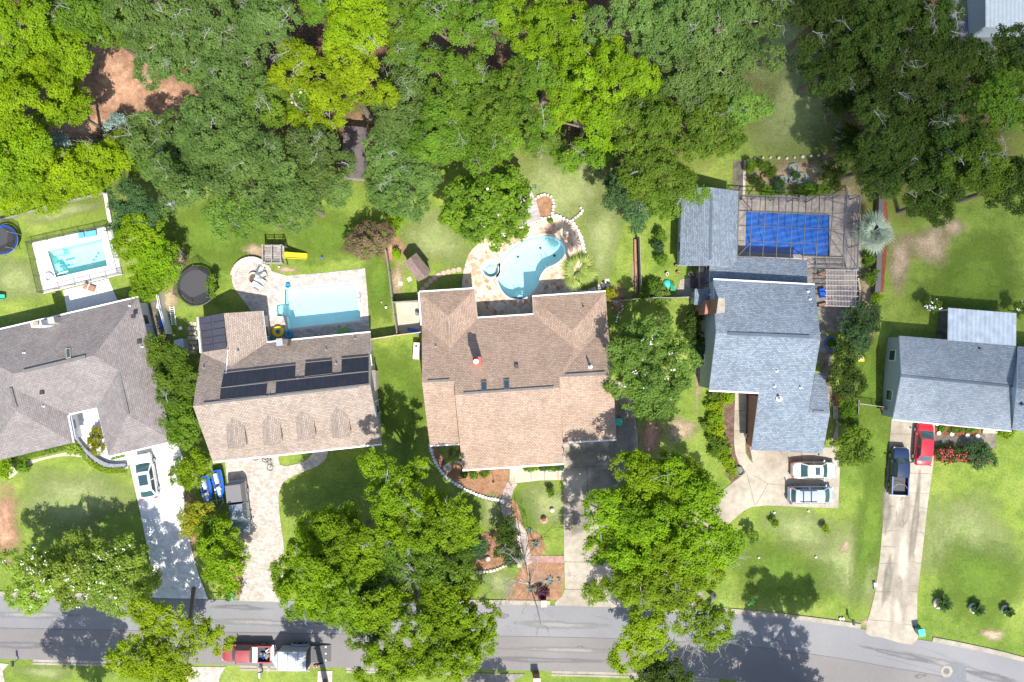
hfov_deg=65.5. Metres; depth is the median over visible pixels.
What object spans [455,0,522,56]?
tree
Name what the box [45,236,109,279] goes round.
swimming pool
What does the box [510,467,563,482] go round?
front walk
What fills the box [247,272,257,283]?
fire pit
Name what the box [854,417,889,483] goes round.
lawn patch
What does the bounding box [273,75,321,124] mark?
tree
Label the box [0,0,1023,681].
ground
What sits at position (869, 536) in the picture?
lawn patch
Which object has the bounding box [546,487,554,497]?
shrub
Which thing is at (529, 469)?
shrub
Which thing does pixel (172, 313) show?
ladder
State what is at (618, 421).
wheelie bin
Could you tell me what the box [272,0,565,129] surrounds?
forest floor
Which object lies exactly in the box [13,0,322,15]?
forest floor
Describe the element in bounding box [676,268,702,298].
side yard slab
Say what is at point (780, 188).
shrub
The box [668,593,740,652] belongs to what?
tree
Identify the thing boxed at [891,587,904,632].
driveway wear
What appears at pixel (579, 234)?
stone border
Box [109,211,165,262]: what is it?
tree
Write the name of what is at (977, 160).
oak tree
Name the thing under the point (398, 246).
bare ground
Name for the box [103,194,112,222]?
garden wall
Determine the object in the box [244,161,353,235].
oak tree
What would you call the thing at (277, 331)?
swim ring
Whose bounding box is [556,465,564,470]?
shrub
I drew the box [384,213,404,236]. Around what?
shrub
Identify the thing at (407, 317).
side yard slab
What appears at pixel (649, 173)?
oak tree
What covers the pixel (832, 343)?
plant
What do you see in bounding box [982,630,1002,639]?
bare ground
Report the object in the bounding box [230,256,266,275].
seat wall
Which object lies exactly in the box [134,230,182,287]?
tree
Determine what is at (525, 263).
swimming pool
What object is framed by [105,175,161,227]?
tree
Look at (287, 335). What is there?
swim ring
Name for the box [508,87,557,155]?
oak tree
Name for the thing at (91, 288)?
lounge chair
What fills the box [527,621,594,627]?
road wear
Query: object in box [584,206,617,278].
lawn patch
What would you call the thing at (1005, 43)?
oak tree
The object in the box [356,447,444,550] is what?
tree
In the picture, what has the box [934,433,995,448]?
front walk
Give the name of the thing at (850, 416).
shrub
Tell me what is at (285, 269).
bare ground
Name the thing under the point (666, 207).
oak tree
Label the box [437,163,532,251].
tree
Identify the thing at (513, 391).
house
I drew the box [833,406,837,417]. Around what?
concrete blocks
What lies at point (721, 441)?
fern
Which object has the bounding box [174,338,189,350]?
storage box
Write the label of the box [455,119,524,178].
oak tree
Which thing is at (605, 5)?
forest floor
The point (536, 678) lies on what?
mailbox
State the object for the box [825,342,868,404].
tree
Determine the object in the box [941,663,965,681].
road patch
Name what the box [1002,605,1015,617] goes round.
sago palm
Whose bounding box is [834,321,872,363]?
shrub
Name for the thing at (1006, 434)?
shrub
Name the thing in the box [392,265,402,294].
bare ground
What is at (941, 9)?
oak tree
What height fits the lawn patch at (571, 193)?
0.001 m
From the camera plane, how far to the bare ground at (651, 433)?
82.79 m
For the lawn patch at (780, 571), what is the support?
on the ground at (336, 480)
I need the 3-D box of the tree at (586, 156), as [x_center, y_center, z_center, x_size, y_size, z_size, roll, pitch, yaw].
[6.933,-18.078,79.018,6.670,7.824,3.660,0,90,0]
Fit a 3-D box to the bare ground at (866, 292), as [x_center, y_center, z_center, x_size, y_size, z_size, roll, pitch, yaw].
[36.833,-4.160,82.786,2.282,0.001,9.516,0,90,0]
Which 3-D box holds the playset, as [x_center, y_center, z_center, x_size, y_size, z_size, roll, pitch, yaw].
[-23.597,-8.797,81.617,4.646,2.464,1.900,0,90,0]
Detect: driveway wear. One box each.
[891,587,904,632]
[892,496,908,524]
[895,511,910,597]
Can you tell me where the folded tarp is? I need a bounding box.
[407,328,418,334]
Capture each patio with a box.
[63,279,117,312]
[807,269,859,333]
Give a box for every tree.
[0,0,96,91]
[0,43,73,172]
[0,114,53,197]
[0,174,70,218]
[0,541,57,617]
[10,148,114,202]
[24,527,122,611]
[31,28,96,94]
[31,86,101,130]
[37,130,71,163]
[40,0,133,50]
[59,137,135,199]
[82,533,162,618]
[87,20,144,62]
[99,0,176,66]
[102,112,127,131]
[102,632,174,681]
[103,125,141,176]
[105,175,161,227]
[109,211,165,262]
[116,107,204,170]
[123,586,236,681]
[124,262,176,302]
[132,29,207,91]
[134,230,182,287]
[136,146,193,185]
[142,132,253,216]
[142,332,188,376]
[150,0,239,61]
[151,361,198,408]
[155,393,201,450]
[167,447,213,490]
[172,87,260,155]
[173,27,272,109]
[193,514,223,557]
[196,513,251,601]
[199,191,298,243]
[208,115,297,205]
[226,0,302,63]
[238,73,311,142]
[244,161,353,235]
[266,36,313,94]
[267,502,372,631]
[272,93,323,138]
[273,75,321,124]
[280,123,357,199]
[287,41,400,130]
[295,0,346,29]
[301,493,406,588]
[321,0,388,82]
[340,220,397,262]
[341,582,498,681]
[347,575,390,644]
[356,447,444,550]
[359,523,420,591]
[361,0,438,64]
[361,121,425,167]
[361,146,443,223]
[368,65,434,144]
[381,17,445,83]
[395,98,476,167]
[398,490,482,560]
[401,534,479,604]
[404,0,497,59]
[415,43,495,124]
[419,569,503,664]
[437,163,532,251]
[452,62,522,141]
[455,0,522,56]
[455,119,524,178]
[460,525,488,561]
[477,527,577,636]
[491,0,590,69]
[499,42,589,104]
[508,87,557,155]
[520,131,569,157]
[534,87,626,152]
[545,32,664,108]
[549,137,617,173]
[558,247,598,291]
[578,0,711,65]
[580,477,696,583]
[580,515,727,614]
[600,159,639,211]
[601,312,703,402]
[606,592,679,676]
[608,447,711,515]
[609,80,683,157]
[615,131,697,204]
[620,194,652,234]
[621,369,680,424]
[629,651,695,681]
[639,456,750,576]
[643,93,748,165]
[648,181,712,221]
[651,0,759,69]
[659,35,746,134]
[659,592,746,668]
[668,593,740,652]
[688,32,787,100]
[710,80,775,138]
[722,0,790,53]
[779,0,870,57]
[795,11,886,98]
[820,121,861,161]
[823,74,872,116]
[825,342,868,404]
[828,0,927,72]
[829,425,875,469]
[834,131,925,202]
[835,73,931,156]
[849,210,895,254]
[852,32,954,118]
[876,145,966,199]
[896,86,985,161]
[896,172,967,227]
[901,29,997,104]
[903,0,967,52]
[921,122,1019,200]
[955,22,1023,89]
[957,154,1023,217]
[959,52,1023,132]
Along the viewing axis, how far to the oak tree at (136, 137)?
75.78 m
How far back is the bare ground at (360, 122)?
82.81 m
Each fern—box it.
[701,418,714,431]
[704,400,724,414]
[705,421,726,437]
[705,433,719,445]
[706,411,723,424]
[707,392,724,401]
[707,444,722,458]
[712,432,729,448]
[716,444,732,464]
[718,394,728,405]
[723,392,734,403]
[723,457,734,469]
[726,465,739,478]
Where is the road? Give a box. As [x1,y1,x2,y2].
[0,596,1023,681]
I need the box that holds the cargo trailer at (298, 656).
[272,642,330,670]
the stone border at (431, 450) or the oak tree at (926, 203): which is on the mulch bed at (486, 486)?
the stone border at (431, 450)
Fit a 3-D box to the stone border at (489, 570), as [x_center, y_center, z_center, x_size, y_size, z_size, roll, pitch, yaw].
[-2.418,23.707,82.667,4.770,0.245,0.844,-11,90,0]
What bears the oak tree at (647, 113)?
on the forest floor at (605, 5)
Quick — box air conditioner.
[413,342,420,358]
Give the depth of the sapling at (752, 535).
81.29 m
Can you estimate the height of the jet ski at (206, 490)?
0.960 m
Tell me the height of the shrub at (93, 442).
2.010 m
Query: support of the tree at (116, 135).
on the forest floor at (94, 135)
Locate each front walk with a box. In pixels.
[9,452,91,478]
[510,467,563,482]
[734,393,752,473]
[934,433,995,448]
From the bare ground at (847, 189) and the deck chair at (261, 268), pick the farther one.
the bare ground at (847, 189)
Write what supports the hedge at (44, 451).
on the ground at (336, 480)
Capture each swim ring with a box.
[43,272,53,282]
[272,326,283,337]
[284,330,293,338]
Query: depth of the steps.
82.57 m
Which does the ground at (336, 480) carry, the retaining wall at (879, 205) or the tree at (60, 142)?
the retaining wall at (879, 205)
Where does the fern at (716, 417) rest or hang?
on the ground at (336, 480)
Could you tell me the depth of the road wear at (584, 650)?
82.77 m
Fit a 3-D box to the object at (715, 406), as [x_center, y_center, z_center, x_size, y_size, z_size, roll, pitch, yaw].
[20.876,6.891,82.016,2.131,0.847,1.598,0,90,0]
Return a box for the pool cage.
[737,193,860,270]
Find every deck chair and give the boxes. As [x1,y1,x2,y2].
[251,281,262,290]
[254,275,265,284]
[255,266,265,275]
[255,271,266,279]
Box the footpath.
[317,671,331,681]
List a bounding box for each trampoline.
[0,223,21,255]
[172,265,217,306]
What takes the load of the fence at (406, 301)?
on the ground at (336, 480)
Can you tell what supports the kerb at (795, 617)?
on the ground at (336, 480)
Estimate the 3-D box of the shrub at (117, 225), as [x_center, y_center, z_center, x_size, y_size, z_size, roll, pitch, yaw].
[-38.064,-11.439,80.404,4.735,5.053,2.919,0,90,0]
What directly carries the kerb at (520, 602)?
on the ground at (336, 480)
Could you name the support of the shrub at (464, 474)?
on the mulch bed at (486, 486)
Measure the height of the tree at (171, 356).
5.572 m
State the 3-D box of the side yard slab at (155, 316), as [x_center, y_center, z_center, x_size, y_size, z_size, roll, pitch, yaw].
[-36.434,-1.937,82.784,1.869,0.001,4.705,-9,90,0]
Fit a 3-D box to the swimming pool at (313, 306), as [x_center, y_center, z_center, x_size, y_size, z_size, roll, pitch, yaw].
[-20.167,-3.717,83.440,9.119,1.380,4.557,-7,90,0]
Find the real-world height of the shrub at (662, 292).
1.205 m
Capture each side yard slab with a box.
[149,301,171,343]
[396,302,421,333]
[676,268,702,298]
[936,311,947,339]
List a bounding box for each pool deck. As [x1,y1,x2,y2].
[32,227,121,293]
[232,261,369,340]
[462,218,580,316]
[738,195,860,271]
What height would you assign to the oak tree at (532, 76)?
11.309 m
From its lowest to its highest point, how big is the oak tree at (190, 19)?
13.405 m
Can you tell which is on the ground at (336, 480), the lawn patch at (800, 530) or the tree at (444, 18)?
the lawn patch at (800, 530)
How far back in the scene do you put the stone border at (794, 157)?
82.59 m
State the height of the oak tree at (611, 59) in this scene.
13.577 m
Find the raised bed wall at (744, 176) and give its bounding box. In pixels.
[742,160,745,198]
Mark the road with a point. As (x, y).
(770, 649)
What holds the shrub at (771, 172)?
on the bare ground at (811, 171)
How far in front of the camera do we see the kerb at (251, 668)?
82.74 m
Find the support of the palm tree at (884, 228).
on the bare ground at (847, 189)
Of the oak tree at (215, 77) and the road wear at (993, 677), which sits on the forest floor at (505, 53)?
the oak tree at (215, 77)
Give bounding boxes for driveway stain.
[571,446,611,468]
[572,509,588,531]
[587,470,615,504]
[611,403,634,475]
[883,493,890,527]
[883,561,891,600]
[910,484,919,548]
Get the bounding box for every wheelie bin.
[615,417,621,424]
[913,625,925,636]
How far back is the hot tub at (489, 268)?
83.43 m
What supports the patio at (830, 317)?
on the ground at (336, 480)
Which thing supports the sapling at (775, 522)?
on the lawn patch at (800, 530)
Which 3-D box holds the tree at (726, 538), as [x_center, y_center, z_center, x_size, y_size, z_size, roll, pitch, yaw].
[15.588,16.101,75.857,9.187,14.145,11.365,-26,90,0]
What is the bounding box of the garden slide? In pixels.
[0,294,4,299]
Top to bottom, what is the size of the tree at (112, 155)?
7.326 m
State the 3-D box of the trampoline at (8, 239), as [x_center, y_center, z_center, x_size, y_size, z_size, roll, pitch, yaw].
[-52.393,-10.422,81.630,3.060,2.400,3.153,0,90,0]
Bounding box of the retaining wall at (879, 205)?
[872,196,883,293]
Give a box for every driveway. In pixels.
[0,663,7,681]
[115,443,207,598]
[225,451,327,601]
[452,673,523,681]
[555,382,637,607]
[649,400,839,613]
[866,419,934,644]
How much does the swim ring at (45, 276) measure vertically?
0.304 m
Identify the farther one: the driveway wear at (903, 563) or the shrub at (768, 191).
the driveway wear at (903, 563)
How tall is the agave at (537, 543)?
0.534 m
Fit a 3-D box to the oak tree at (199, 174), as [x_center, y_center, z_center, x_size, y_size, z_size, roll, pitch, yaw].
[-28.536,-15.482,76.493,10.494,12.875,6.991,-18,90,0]
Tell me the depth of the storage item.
82.48 m
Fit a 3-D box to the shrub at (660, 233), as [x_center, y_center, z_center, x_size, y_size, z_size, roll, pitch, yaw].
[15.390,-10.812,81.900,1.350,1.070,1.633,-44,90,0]
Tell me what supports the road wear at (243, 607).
on the road
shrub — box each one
[0,458,15,479]
[14,458,29,473]
[64,441,82,455]
[84,426,105,455]
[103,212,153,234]
[176,500,217,538]
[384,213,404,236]
[392,248,401,260]
[461,471,467,478]
[469,471,478,479]
[479,470,489,477]
[492,514,521,558]
[503,551,522,568]
[522,467,532,472]
[539,466,547,471]
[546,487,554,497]
[547,465,556,471]
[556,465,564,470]
[606,287,618,301]
[638,285,651,300]
[642,278,661,296]
[650,282,671,307]
[651,240,664,252]
[653,228,667,243]
[654,253,668,266]
[680,310,703,329]
[680,320,700,342]
[690,330,704,351]
[696,343,704,357]
[744,159,756,174]
[748,176,762,188]
[756,160,769,171]
[759,184,774,198]
[765,165,777,178]
[774,176,785,195]
[790,171,800,180]
[792,182,808,200]
[805,182,819,196]
[817,160,847,191]
[817,178,832,195]
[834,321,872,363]
[837,300,882,346]
[837,398,861,429]
[863,251,876,266]
[864,269,879,286]
[869,292,883,305]
[923,296,941,313]
[934,444,961,465]
[953,448,971,462]
[963,440,998,471]
[997,430,1016,439]
[1008,300,1023,318]
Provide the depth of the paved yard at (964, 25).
82.78 m
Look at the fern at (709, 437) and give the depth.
82.02 m
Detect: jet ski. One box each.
[199,476,211,502]
[211,469,223,496]
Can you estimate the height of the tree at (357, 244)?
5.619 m
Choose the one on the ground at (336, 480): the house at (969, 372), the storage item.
the house at (969, 372)
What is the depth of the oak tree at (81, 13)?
72.30 m
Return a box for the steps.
[981,428,999,432]
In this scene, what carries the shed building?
on the forest floor at (850, 119)
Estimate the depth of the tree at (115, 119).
79.40 m
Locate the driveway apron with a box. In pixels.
[185,667,224,681]
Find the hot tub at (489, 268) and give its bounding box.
[481,258,500,278]
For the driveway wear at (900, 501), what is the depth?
82.76 m
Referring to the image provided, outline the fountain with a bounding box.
[540,516,547,523]
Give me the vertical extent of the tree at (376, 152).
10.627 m
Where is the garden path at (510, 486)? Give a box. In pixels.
[501,480,532,565]
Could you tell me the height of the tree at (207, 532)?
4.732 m
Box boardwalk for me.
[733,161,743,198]
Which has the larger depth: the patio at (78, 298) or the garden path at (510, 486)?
the patio at (78, 298)
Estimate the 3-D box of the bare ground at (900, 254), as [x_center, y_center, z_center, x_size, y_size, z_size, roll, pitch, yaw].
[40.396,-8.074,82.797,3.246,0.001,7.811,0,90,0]
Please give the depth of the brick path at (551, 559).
82.77 m
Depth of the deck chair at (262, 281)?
82.38 m
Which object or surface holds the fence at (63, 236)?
on the pool deck at (42, 261)
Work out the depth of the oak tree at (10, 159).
73.19 m
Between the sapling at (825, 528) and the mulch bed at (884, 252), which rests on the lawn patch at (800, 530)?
the sapling at (825, 528)
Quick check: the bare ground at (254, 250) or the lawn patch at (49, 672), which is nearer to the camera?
the lawn patch at (49, 672)
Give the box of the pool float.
[337,327,349,333]
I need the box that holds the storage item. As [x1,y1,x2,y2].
[159,316,162,327]
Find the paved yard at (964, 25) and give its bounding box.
[948,0,994,54]
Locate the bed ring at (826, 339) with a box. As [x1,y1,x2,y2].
[824,337,836,350]
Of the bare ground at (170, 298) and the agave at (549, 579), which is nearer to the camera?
the agave at (549, 579)
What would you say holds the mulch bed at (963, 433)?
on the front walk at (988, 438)
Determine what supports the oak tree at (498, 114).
on the forest floor at (505, 53)
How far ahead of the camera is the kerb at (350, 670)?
82.75 m
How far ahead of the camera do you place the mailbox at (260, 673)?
82.70 m
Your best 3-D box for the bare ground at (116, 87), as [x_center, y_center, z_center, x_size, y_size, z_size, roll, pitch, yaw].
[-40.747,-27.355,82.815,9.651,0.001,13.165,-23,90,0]
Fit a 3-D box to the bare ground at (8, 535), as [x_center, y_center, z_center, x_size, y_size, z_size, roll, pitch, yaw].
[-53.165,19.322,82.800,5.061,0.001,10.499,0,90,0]
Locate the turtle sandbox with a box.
[663,279,671,287]
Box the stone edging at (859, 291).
[857,278,860,309]
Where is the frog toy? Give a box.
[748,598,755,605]
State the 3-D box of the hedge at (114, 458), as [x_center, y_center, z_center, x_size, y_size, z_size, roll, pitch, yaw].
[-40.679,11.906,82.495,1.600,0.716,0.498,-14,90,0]
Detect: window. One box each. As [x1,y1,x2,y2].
[143,314,149,324]
[701,355,704,365]
[886,389,892,400]
[889,350,895,360]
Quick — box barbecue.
[690,273,697,286]
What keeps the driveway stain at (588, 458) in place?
on the driveway at (578, 481)
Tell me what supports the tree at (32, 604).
on the ground at (336, 480)
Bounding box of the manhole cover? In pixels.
[941,665,952,676]
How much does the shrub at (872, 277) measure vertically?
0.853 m
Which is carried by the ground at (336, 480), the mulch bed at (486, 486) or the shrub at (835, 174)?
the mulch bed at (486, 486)
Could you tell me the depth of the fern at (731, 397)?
82.04 m
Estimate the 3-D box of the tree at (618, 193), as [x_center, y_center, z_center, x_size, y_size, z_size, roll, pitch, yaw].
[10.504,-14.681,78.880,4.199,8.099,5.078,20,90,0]
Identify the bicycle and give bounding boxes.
[262,457,272,470]
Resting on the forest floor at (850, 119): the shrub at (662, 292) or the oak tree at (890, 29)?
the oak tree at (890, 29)
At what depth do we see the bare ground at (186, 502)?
82.79 m
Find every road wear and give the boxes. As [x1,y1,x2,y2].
[0,612,66,617]
[0,642,43,647]
[221,619,307,624]
[222,605,258,609]
[496,657,580,661]
[519,647,606,652]
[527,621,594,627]
[867,647,922,660]
[909,654,986,672]
[969,671,1009,681]
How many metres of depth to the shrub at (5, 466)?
81.07 m
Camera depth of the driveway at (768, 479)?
82.77 m
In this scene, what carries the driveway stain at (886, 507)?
on the driveway at (880, 618)
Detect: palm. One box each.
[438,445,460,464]
[935,593,953,611]
[969,601,986,616]
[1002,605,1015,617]
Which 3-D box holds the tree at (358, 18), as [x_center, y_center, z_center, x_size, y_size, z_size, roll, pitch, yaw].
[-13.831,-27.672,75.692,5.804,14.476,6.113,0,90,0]
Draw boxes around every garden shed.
[158,190,182,205]
[404,253,430,281]
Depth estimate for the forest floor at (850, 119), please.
82.82 m
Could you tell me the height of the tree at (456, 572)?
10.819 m
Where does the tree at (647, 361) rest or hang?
on the ground at (336, 480)
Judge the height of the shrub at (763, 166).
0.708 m
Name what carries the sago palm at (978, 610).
in the ring planter
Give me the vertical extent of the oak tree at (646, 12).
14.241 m
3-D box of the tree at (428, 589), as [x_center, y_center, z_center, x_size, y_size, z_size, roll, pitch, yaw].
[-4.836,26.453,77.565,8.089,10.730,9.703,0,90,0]
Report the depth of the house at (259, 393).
78.19 m
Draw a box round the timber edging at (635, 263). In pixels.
[634,239,637,293]
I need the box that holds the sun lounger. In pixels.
[78,230,97,237]
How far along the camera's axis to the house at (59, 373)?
79.15 m
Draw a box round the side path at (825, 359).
[818,320,832,402]
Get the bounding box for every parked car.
[132,452,159,500]
[787,485,833,505]
[790,460,835,480]
[911,422,936,465]
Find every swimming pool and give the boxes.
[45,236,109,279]
[275,281,362,330]
[496,234,567,300]
[743,209,830,257]
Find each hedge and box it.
[11,445,64,462]
[75,441,126,473]
[111,454,126,459]
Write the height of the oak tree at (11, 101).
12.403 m
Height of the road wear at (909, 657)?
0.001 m
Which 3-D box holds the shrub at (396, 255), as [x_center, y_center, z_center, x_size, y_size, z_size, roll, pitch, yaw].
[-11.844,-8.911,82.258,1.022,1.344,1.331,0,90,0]
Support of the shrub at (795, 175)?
on the bare ground at (811, 171)
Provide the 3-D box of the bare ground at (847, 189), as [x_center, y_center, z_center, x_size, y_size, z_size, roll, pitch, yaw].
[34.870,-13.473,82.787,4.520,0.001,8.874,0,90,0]
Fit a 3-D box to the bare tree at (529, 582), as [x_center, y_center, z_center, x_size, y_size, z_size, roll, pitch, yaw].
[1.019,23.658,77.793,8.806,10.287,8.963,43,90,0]
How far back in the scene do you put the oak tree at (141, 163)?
75.52 m
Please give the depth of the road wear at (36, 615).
82.77 m
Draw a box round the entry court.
[78,409,128,468]
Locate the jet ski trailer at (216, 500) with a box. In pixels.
[199,481,224,518]
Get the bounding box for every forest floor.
[6,0,138,161]
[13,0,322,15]
[109,0,394,159]
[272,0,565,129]
[547,0,764,173]
[813,0,1000,181]
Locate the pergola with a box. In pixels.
[817,269,858,307]
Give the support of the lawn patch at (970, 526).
on the ground at (336, 480)
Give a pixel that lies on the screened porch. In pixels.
(703, 275)
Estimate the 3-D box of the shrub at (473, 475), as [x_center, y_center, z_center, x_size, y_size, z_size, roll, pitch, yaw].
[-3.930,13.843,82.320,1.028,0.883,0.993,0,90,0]
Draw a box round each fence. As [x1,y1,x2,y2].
[0,192,104,221]
[25,224,122,292]
[156,290,172,333]
[371,332,421,339]
[385,250,398,332]
[392,300,418,302]
[608,296,693,301]
[637,236,641,294]
[834,395,838,405]
[853,399,859,423]
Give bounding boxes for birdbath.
[443,464,451,471]
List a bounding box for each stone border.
[428,443,499,501]
[470,565,506,573]
[518,214,586,264]
[535,193,554,214]
[569,207,583,223]
[613,301,623,322]
[746,154,819,160]
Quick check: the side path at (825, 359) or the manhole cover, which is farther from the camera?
the side path at (825, 359)
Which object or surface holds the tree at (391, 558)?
on the ground at (336, 480)
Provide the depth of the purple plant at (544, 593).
82.01 m
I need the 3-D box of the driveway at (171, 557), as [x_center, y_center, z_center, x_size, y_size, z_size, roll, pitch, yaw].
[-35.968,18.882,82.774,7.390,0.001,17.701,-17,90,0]
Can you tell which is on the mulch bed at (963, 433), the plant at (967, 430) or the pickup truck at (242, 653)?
the plant at (967, 430)
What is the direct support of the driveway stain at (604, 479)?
on the driveway at (578, 481)
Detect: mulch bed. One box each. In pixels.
[429,446,509,499]
[473,531,516,570]
[505,562,563,599]
[510,500,521,522]
[527,531,545,554]
[536,195,553,216]
[720,392,744,482]
[746,393,757,459]
[877,195,887,291]
[933,446,992,463]
[935,424,979,436]
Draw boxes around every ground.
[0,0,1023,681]
[0,497,17,561]
[48,113,126,138]
[70,44,158,126]
[85,44,155,118]
[146,70,193,120]
[164,289,177,310]
[166,248,184,271]
[184,496,196,552]
[230,556,242,593]
[246,245,261,256]
[277,267,295,271]
[350,117,373,149]
[387,238,404,260]
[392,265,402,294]
[611,289,624,309]
[632,251,637,288]
[639,416,660,452]
[668,419,695,440]
[696,315,701,397]
[746,161,833,186]
[837,182,862,218]
[841,541,848,551]
[859,270,872,308]
[889,238,910,288]
[911,228,947,260]
[944,220,962,235]
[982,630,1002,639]
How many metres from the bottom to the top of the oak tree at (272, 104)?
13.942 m
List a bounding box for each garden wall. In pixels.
[74,437,127,467]
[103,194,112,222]
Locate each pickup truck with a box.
[222,642,274,664]
[225,479,252,533]
[887,446,912,495]
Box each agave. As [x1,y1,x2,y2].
[532,541,539,547]
[544,577,553,586]
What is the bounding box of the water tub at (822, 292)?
[818,288,825,297]
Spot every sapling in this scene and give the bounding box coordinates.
[744,529,759,545]
[768,516,778,527]
[821,524,830,533]
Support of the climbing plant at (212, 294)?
attached to the trampoline at (191, 288)
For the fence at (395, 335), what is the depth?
81.37 m
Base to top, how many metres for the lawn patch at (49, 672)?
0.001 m
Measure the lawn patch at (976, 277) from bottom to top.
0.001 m
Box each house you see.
[0,296,176,459]
[193,311,381,462]
[418,287,616,470]
[677,187,829,453]
[882,308,1023,431]
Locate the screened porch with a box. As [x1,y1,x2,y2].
[693,265,709,288]
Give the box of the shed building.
[967,0,1023,36]
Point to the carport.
(353, 136)
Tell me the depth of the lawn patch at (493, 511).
82.78 m
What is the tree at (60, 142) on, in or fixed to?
on the forest floor at (94, 135)
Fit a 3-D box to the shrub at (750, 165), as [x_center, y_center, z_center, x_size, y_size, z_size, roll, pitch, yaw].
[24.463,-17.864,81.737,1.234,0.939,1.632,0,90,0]
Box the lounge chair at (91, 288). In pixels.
[82,283,96,292]
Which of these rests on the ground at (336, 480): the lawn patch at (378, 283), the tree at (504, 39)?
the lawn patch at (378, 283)
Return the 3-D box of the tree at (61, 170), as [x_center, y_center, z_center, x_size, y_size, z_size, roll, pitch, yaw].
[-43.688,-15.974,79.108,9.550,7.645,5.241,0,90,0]
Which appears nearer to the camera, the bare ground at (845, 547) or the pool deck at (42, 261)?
the pool deck at (42, 261)
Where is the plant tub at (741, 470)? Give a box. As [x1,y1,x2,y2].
[735,467,744,475]
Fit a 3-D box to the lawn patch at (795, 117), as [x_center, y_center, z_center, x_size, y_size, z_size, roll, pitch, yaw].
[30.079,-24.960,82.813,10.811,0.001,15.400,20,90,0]
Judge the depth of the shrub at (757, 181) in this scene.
81.53 m
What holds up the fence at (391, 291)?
on the ground at (336, 480)
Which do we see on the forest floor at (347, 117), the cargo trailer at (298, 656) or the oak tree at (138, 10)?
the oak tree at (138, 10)
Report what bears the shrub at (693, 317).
on the ground at (336, 480)
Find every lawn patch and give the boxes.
[0,258,41,296]
[19,667,68,678]
[23,475,126,528]
[32,204,91,221]
[168,203,257,263]
[279,212,382,255]
[366,235,392,314]
[378,356,422,453]
[403,215,465,262]
[483,495,501,524]
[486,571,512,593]
[514,496,535,526]
[517,159,603,218]
[529,487,563,521]
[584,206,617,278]
[737,544,827,599]
[753,6,803,91]
[756,53,830,152]
[766,512,827,549]
[813,530,879,598]
[850,338,887,419]
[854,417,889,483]
[854,472,883,585]
[923,501,1009,566]
[925,239,1015,310]
[944,539,1020,621]
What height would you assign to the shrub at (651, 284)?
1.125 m
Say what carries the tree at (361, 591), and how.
on the ground at (336, 480)
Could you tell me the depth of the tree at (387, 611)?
72.87 m
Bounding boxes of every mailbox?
[257,667,269,677]
[533,673,540,681]
[541,598,546,606]
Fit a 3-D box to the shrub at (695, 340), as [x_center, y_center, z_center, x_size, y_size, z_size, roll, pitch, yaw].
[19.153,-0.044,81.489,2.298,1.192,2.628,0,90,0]
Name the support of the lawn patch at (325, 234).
on the ground at (336, 480)
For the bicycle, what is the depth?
82.67 m
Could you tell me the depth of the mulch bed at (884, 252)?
82.78 m
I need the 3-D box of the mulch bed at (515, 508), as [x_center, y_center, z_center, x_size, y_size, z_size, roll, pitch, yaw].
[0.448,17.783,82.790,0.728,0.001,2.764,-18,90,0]
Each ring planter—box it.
[933,599,940,608]
[1001,605,1010,612]
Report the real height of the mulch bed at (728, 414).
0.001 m
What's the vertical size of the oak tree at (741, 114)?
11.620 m
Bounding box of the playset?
[261,244,306,265]
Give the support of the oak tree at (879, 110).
on the forest floor at (850, 119)
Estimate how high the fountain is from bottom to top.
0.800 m
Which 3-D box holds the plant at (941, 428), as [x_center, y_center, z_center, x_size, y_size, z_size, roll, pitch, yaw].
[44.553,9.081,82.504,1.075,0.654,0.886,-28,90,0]
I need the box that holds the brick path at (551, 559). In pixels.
[529,555,563,562]
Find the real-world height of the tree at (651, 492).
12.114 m
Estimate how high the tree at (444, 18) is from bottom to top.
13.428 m
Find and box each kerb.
[0,591,112,597]
[32,660,163,666]
[240,665,309,671]
[346,668,461,673]
[347,597,549,604]
[551,671,718,681]
[724,608,860,628]
[932,637,1023,661]
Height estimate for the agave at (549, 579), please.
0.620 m
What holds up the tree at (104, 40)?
on the forest floor at (94, 135)
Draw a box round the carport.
[341,126,368,180]
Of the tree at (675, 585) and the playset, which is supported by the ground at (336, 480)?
the tree at (675, 585)
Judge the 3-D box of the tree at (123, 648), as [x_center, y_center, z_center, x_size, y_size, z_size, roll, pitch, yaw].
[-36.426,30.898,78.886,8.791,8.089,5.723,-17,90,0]
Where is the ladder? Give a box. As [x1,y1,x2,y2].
[169,306,176,324]
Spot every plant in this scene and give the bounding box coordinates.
[204,272,216,298]
[534,587,549,600]
[827,338,837,348]
[936,425,946,432]
[947,427,957,433]
[956,426,964,432]
[964,427,976,433]
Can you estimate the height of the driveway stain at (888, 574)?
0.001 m
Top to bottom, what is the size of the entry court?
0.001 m

